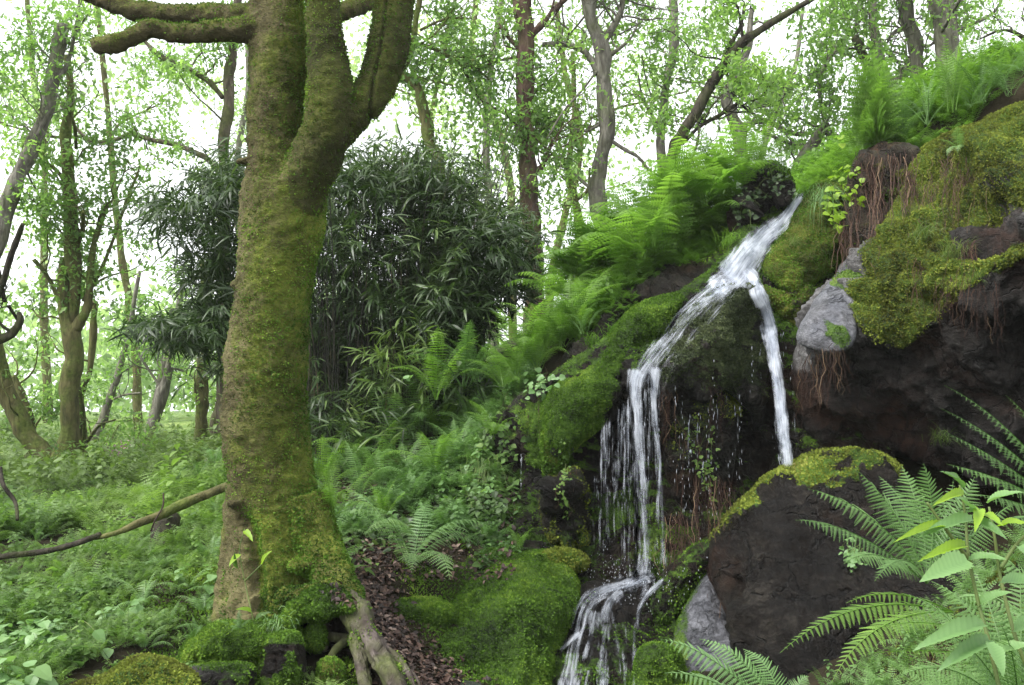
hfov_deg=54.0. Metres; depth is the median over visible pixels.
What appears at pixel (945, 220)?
roots
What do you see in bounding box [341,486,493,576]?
fern
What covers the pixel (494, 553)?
mossy bank top
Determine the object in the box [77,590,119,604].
fern
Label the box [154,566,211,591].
fern
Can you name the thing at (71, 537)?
fern
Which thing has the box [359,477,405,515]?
fern
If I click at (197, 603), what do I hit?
fern
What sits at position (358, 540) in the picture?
dark creeper
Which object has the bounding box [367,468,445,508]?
fern
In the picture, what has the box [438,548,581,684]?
moss mound
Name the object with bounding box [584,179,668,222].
fern
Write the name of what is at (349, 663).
moss carpet
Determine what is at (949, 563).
leafy plant
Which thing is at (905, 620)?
grass tuft
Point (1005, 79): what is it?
fern
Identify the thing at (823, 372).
dry root fringe
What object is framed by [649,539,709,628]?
mossy block
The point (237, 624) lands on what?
fern
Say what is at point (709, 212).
fern
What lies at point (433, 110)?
woodland tree
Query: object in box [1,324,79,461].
tree
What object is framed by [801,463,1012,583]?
broad fern
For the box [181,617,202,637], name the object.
fern
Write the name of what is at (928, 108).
fern
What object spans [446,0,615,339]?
woodland tree
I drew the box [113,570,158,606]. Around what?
fern
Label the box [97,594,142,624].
fern
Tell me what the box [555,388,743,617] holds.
wet root curtain
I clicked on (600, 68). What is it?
lichen oak
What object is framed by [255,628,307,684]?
dark stone
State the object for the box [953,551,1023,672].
edge fern
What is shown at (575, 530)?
mossy outcrop
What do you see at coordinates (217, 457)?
fern
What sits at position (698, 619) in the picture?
grey wedge stone
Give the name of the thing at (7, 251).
woodland tree
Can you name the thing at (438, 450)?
fern
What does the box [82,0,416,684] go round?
mossy tree
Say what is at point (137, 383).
woodland tree
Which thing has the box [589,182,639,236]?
fern
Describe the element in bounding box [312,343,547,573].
slope herbs
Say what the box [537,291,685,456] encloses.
mossy rock shelf
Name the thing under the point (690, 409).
hanging moss curtain
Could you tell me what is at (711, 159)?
fern
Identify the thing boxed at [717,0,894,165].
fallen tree
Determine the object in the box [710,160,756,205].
fern
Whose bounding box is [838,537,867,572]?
leafy plant
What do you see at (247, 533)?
seedling
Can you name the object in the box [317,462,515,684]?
leaf litter
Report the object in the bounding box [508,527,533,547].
fern
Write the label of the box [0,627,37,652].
fern
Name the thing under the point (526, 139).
reddish oak
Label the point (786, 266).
olive moss boulder
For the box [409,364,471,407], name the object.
fern
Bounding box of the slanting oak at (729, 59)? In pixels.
[616,0,900,169]
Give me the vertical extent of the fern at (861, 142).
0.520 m
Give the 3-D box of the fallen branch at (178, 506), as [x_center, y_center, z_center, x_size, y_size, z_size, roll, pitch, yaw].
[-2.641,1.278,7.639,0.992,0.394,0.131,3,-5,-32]
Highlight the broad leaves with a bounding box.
[1,612,115,666]
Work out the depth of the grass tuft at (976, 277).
6.98 m
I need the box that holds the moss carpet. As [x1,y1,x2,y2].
[55,541,712,684]
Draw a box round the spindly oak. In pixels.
[562,0,765,167]
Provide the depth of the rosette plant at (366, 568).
7.15 m
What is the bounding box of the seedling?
[229,529,270,620]
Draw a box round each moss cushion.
[276,582,356,628]
[540,545,590,573]
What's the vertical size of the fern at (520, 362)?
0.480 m
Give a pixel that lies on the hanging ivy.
(748, 197)
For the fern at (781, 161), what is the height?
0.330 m
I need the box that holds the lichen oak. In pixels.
[490,0,707,250]
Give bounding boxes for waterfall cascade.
[561,573,654,683]
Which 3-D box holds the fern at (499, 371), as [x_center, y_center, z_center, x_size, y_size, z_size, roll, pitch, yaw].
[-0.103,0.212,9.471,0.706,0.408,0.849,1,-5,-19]
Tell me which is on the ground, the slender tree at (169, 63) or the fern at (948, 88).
the slender tree at (169, 63)
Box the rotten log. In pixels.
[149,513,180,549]
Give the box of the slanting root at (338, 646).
[328,634,349,655]
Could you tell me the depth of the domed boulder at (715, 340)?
8.30 m
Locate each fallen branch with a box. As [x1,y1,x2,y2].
[0,532,101,559]
[95,482,226,539]
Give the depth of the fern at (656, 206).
9.92 m
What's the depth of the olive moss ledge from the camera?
8.89 m
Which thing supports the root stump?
on the ground
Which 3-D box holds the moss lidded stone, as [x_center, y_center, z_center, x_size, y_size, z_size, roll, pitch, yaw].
[-1.495,1.770,6.184,0.423,0.300,1.122,1,-5,-14]
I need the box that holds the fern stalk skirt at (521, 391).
[499,365,546,431]
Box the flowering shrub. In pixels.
[103,438,133,463]
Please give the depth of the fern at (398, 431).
10.55 m
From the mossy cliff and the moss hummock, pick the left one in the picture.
the moss hummock
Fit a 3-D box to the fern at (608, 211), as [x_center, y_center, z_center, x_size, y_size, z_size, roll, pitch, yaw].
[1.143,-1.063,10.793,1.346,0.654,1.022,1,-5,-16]
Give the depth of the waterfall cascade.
7.09 m
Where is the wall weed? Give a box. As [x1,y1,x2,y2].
[553,416,719,519]
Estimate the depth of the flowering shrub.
16.88 m
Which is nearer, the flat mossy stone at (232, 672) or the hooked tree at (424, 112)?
the flat mossy stone at (232, 672)
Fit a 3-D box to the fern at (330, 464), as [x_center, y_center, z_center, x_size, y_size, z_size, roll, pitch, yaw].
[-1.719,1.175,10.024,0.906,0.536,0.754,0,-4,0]
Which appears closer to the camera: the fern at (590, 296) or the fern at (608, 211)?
the fern at (590, 296)
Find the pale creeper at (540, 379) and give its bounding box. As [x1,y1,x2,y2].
[403,367,565,533]
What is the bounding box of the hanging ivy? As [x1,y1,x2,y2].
[723,155,797,229]
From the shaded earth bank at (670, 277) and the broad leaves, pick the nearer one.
the broad leaves
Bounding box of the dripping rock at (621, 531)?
[465,191,894,684]
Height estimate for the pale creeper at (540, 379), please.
1.466 m
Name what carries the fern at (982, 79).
on the ground
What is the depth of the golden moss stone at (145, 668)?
4.83 m
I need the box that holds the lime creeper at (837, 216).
[821,135,865,233]
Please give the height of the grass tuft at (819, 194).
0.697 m
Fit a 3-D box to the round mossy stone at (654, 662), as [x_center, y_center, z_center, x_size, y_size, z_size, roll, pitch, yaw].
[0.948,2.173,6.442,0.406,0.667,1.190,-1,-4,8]
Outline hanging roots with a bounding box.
[829,148,920,278]
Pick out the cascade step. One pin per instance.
(616, 609)
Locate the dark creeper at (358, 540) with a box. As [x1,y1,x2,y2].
[329,458,488,567]
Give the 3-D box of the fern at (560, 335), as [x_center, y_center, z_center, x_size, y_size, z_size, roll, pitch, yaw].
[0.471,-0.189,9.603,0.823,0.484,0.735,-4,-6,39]
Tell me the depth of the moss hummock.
6.75 m
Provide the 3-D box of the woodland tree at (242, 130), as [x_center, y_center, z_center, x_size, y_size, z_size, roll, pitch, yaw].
[-9.703,-5.123,34.928,7.203,15.845,4.748,1,-4,-7]
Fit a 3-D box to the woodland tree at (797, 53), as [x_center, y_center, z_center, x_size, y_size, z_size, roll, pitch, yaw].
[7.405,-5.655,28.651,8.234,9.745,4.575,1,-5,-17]
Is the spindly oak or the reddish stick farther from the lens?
the spindly oak
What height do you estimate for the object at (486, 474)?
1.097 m
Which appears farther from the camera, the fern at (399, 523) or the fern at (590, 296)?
the fern at (590, 296)
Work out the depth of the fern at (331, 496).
6.38 m
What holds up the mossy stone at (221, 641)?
on the ground
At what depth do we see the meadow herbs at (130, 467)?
13.10 m
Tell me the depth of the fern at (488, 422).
8.84 m
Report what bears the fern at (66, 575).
on the ground
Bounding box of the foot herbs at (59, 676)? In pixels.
[38,570,348,684]
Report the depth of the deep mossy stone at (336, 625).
6.01 m
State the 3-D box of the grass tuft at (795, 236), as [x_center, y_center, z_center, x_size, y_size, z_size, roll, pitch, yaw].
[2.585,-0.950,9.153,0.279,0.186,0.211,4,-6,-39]
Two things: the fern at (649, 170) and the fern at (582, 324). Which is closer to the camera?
the fern at (582, 324)
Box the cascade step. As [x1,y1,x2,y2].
[559,572,657,684]
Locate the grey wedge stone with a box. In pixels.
[672,573,736,671]
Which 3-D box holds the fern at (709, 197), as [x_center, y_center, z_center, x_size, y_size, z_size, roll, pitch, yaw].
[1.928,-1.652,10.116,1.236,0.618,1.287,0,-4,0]
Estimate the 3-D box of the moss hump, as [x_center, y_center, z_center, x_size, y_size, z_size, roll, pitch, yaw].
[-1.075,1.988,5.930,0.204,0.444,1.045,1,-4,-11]
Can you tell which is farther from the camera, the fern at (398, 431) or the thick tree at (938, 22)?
the thick tree at (938, 22)
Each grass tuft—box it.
[247,606,298,631]
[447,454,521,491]
[568,331,603,346]
[596,322,616,334]
[709,227,751,248]
[781,229,809,246]
[790,180,860,240]
[867,596,959,647]
[899,217,943,242]
[921,420,960,447]
[938,234,979,257]
[959,263,992,283]
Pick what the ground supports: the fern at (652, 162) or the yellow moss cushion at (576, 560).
the yellow moss cushion at (576, 560)
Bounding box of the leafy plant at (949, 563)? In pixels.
[893,471,1023,684]
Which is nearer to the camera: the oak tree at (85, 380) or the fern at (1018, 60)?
the fern at (1018, 60)
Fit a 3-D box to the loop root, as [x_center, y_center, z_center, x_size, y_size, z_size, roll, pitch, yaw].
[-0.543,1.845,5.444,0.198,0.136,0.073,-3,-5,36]
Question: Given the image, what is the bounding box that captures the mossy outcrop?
[534,465,593,548]
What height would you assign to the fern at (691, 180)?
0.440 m
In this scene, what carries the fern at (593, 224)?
on the ground
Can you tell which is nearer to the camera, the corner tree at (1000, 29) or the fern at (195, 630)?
the fern at (195, 630)
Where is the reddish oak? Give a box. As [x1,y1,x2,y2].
[402,0,659,330]
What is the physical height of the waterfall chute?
2.304 m
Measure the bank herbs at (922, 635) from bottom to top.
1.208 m
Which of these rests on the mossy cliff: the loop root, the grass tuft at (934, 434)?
the grass tuft at (934, 434)
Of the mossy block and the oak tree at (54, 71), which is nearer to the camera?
the mossy block
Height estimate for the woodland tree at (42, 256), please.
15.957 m
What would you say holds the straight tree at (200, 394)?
on the ground
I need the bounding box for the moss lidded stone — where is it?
[247,616,303,634]
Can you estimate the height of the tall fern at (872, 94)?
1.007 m
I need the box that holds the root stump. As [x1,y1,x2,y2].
[726,160,795,237]
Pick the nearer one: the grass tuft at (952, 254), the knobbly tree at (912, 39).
the grass tuft at (952, 254)
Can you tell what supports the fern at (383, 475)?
on the ground
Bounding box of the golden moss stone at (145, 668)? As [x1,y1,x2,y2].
[71,651,201,684]
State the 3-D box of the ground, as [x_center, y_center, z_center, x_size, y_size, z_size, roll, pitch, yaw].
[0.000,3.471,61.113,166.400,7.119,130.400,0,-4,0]
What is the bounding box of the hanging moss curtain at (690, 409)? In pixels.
[661,390,742,502]
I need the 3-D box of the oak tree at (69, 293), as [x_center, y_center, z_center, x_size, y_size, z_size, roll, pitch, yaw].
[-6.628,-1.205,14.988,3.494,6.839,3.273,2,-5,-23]
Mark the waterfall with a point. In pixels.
(759, 296)
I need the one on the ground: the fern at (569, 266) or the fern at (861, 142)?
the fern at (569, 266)
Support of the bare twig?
on the undergrowth
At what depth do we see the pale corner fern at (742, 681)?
2.95 m
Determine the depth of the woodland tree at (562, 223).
26.30 m
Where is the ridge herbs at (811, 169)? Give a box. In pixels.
[519,30,1023,348]
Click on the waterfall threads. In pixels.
(636, 374)
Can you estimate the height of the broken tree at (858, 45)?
1.747 m
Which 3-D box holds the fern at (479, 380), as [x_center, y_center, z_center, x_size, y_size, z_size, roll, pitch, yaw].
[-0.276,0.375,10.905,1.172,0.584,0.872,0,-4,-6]
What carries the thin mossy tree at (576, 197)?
on the ground
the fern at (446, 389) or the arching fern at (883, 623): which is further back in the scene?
the fern at (446, 389)
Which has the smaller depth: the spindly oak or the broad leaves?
the broad leaves
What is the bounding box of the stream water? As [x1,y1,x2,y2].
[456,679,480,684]
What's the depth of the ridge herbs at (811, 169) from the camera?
9.85 m
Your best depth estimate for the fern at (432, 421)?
10.73 m
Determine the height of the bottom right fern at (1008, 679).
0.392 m
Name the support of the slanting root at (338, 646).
on the moss hump
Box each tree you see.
[0,0,101,381]
[0,0,127,258]
[0,0,143,422]
[0,0,234,430]
[0,0,248,432]
[0,18,201,478]
[0,223,65,348]
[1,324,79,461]
[13,265,176,457]
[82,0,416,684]
[83,265,192,441]
[99,233,216,446]
[149,251,220,441]
[157,363,215,438]
[165,45,248,241]
[237,0,446,263]
[347,0,507,158]
[358,0,557,347]
[360,0,537,245]
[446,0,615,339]
[456,0,719,311]
[479,22,661,225]
[628,0,900,163]
[650,0,842,165]
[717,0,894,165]
[777,0,930,125]
[808,0,1003,89]
[816,22,915,85]
[897,0,998,67]
[934,0,1023,62]
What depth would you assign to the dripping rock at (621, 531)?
8.45 m
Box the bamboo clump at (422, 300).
[102,114,564,468]
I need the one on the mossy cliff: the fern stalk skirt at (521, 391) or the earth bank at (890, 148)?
the earth bank at (890, 148)
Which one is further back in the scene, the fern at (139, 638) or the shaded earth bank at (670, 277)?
the shaded earth bank at (670, 277)
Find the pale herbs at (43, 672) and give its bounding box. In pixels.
[0,562,217,684]
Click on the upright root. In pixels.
(325, 649)
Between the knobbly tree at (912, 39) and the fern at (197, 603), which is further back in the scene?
the knobbly tree at (912, 39)
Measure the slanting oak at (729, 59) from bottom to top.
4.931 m
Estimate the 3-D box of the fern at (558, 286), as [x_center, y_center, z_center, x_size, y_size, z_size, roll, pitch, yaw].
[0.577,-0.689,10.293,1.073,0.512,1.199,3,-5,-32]
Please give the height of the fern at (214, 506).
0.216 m
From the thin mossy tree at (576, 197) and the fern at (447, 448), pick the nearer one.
the fern at (447, 448)
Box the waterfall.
[742,269,790,461]
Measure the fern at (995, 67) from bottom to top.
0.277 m
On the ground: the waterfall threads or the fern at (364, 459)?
the fern at (364, 459)
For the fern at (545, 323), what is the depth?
9.45 m
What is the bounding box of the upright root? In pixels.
[322,624,327,651]
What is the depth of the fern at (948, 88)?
9.08 m
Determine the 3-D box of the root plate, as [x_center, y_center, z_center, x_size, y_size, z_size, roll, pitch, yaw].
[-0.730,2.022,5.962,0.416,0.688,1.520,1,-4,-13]
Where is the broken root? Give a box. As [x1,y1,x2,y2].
[328,631,347,642]
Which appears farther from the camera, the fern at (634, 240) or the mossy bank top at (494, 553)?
the fern at (634, 240)
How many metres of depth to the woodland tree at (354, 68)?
24.72 m
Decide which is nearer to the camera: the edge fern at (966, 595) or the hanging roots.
the edge fern at (966, 595)
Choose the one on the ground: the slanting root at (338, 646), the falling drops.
the falling drops
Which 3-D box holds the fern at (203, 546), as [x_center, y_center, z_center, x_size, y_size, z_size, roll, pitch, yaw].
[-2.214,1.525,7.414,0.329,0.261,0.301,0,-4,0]
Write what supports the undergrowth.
on the ground
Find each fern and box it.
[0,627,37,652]
[6,557,52,580]
[18,521,55,541]
[24,563,93,591]
[64,533,93,554]
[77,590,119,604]
[83,562,134,579]
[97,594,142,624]
[112,532,152,552]
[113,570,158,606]
[134,624,174,648]
[141,554,181,569]
[143,602,200,629]
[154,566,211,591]
[160,464,193,480]
[177,454,216,474]
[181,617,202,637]
[182,589,213,610]
[188,533,220,563]
[194,439,221,463]
[204,498,221,514]
[216,610,254,629]
[309,433,396,472]
[309,457,377,513]
[312,415,420,472]
[314,437,377,485]
[323,443,400,497]
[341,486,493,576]
[342,382,441,456]
[350,435,436,466]
[351,439,407,487]
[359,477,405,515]
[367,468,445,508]
[368,507,478,544]
[369,368,474,437]
[380,424,474,469]
[385,328,476,399]
[391,385,471,435]
[402,320,513,386]
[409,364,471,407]
[424,419,481,455]
[427,383,487,428]
[439,330,517,381]
[444,354,509,398]
[461,343,537,386]
[464,400,518,438]
[485,330,556,377]
[489,291,585,355]
[494,293,578,347]
[504,262,614,298]
[504,324,568,368]
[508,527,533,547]
[513,305,595,346]
[531,267,623,320]
[532,232,608,281]
[533,220,649,273]
[534,224,584,268]
[545,277,630,325]
[550,302,598,341]
[559,203,617,258]
[559,204,622,264]
[560,268,637,301]
[564,205,638,249]
[565,189,706,259]
[569,304,611,333]
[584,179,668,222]
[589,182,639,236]
[591,238,680,276]
[604,156,719,246]
[622,186,676,246]
[627,143,720,194]
[631,146,719,216]
[640,137,737,182]
[644,132,773,207]
[661,639,809,684]
[675,173,739,227]
[677,138,738,176]
[678,118,763,187]
[682,192,726,234]
[701,111,793,180]
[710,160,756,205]
[725,109,790,173]
[749,134,823,172]
[780,592,987,682]
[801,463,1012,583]
[814,106,907,152]
[837,44,916,146]
[864,91,939,148]
[888,54,965,124]
[901,565,1023,684]
[920,11,994,112]
[929,43,1021,102]
[940,126,964,154]
[943,385,1023,525]
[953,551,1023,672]
[956,81,989,108]
[964,55,1023,96]
[968,49,1023,84]
[990,34,1023,73]
[1010,54,1023,70]
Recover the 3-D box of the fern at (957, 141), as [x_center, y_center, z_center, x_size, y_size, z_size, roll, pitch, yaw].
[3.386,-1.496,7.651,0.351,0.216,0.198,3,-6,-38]
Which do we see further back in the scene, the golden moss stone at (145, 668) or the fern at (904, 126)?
the fern at (904, 126)
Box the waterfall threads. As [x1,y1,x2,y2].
[628,368,703,540]
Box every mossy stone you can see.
[178,618,267,663]
[190,659,258,684]
[301,617,348,651]
[303,623,328,654]
[628,640,687,684]
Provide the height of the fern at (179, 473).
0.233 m
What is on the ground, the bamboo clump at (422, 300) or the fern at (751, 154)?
the bamboo clump at (422, 300)
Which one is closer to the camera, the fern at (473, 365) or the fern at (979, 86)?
the fern at (979, 86)
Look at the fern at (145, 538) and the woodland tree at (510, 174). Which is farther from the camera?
the woodland tree at (510, 174)
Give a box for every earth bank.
[561,243,726,364]
[839,141,919,255]
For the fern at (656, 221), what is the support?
on the shaded earth bank at (670, 277)
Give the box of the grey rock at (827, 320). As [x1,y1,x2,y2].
[796,235,875,353]
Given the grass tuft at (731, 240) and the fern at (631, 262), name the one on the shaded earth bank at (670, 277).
the fern at (631, 262)
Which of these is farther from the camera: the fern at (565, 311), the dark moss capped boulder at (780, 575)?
the fern at (565, 311)
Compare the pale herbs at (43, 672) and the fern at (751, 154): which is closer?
the pale herbs at (43, 672)
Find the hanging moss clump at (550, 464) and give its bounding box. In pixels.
[539,427,572,476]
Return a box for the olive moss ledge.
[761,282,815,325]
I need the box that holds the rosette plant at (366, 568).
[352,555,378,575]
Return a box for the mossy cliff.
[790,101,1023,491]
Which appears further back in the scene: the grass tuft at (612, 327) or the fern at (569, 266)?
the fern at (569, 266)
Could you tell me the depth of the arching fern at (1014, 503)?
3.21 m
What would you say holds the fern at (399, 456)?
on the ground
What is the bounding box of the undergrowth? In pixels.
[0,351,500,684]
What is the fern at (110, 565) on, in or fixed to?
on the ground
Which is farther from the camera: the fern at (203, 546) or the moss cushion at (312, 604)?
the fern at (203, 546)
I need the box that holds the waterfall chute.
[648,196,802,364]
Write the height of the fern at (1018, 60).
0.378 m
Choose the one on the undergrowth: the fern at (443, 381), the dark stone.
the fern at (443, 381)
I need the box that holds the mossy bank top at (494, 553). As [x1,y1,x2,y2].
[476,543,521,564]
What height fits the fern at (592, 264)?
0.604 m
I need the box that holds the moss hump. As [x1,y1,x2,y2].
[315,655,347,684]
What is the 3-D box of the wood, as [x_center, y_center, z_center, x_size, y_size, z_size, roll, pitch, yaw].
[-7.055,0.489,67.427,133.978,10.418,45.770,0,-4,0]
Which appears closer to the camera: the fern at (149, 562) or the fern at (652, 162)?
the fern at (149, 562)
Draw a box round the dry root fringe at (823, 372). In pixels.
[792,343,852,429]
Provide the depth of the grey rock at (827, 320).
7.61 m
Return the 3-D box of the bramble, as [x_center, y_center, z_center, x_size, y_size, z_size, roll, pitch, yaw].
[-0.364,1.017,9.744,0.931,1.662,4.338,1,-4,-10]
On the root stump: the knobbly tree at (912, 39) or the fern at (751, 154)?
the fern at (751, 154)
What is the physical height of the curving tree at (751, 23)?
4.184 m
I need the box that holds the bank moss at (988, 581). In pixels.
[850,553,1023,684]
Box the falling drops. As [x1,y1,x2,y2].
[520,332,794,607]
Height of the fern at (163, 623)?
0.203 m
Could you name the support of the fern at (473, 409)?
on the ground
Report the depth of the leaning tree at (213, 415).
17.98 m
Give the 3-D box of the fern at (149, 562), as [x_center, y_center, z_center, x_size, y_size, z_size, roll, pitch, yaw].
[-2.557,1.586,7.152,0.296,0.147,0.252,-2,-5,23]
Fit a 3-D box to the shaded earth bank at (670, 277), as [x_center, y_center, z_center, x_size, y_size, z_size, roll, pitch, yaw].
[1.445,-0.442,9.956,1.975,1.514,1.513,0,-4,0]
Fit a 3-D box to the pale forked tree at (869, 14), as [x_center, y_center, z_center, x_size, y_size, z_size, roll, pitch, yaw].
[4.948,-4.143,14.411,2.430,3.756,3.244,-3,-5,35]
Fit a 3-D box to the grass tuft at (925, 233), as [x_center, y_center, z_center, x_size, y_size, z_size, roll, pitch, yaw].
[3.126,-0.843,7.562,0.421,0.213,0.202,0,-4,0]
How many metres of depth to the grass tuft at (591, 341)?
9.22 m
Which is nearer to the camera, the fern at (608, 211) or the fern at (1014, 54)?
the fern at (1014, 54)
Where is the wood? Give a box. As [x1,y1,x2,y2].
[0,255,544,420]
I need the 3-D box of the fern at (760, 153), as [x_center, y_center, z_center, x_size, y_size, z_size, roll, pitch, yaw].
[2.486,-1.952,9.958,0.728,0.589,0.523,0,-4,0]
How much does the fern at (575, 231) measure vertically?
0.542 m
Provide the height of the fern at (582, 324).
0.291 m
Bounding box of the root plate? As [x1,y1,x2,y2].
[368,661,406,684]
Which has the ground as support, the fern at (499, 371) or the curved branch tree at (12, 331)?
the curved branch tree at (12, 331)
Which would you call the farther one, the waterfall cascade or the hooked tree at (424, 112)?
the hooked tree at (424, 112)
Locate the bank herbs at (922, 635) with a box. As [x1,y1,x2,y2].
[811,523,1023,684]
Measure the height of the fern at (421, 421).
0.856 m
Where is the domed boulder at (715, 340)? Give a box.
[653,281,770,431]
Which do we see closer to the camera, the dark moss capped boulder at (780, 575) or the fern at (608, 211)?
the dark moss capped boulder at (780, 575)
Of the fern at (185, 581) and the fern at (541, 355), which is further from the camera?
the fern at (541, 355)
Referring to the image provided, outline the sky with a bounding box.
[0,0,1023,411]
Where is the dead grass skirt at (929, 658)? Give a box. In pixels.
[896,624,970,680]
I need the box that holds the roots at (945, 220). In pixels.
[902,151,1004,354]
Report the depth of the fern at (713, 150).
10.24 m
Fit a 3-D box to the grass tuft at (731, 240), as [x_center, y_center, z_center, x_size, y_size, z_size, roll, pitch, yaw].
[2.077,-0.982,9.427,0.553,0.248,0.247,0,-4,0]
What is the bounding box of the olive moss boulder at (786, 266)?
[762,178,846,294]
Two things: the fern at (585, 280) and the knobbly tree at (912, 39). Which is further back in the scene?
the knobbly tree at (912, 39)
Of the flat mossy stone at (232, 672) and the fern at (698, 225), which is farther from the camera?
the fern at (698, 225)
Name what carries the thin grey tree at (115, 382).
on the ground
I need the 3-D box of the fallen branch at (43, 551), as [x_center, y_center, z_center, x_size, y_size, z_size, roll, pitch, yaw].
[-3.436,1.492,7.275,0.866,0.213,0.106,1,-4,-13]
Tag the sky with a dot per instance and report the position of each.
(777, 39)
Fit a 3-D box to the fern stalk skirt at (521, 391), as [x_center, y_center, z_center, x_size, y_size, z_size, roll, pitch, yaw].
[0.100,0.526,10.183,0.491,0.822,3.703,0,-4,-1]
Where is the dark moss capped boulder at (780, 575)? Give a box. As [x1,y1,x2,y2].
[706,445,1000,684]
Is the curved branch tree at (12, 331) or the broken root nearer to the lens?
the broken root
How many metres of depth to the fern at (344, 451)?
10.36 m
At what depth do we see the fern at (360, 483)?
9.23 m
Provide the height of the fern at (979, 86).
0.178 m
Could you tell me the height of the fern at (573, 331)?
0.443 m
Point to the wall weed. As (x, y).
(706, 464)
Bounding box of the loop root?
[401,669,420,684]
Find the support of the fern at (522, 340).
on the ground
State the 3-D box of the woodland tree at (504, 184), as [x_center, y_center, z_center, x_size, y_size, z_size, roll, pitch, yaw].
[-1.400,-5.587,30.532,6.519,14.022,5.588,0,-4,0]
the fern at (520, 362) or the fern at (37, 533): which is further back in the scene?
the fern at (520, 362)
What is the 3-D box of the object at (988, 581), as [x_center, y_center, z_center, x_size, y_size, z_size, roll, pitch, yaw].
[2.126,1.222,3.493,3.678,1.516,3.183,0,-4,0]
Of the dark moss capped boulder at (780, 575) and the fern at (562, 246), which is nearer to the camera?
the dark moss capped boulder at (780, 575)
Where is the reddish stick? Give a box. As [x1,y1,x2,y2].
[150,493,163,530]
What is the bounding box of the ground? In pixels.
[0,60,1023,684]
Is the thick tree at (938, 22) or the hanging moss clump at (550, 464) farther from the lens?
the thick tree at (938, 22)
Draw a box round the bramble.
[421,361,536,566]
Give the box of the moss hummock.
[390,594,457,627]
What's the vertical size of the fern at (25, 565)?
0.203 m
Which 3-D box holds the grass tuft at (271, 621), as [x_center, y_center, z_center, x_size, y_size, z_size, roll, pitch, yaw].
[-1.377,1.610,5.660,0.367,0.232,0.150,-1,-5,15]
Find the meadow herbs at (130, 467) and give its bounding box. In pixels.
[0,337,493,497]
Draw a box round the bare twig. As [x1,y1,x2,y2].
[0,466,18,520]
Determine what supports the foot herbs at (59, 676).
on the ground
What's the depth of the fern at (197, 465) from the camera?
9.93 m
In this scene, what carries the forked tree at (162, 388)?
on the ground

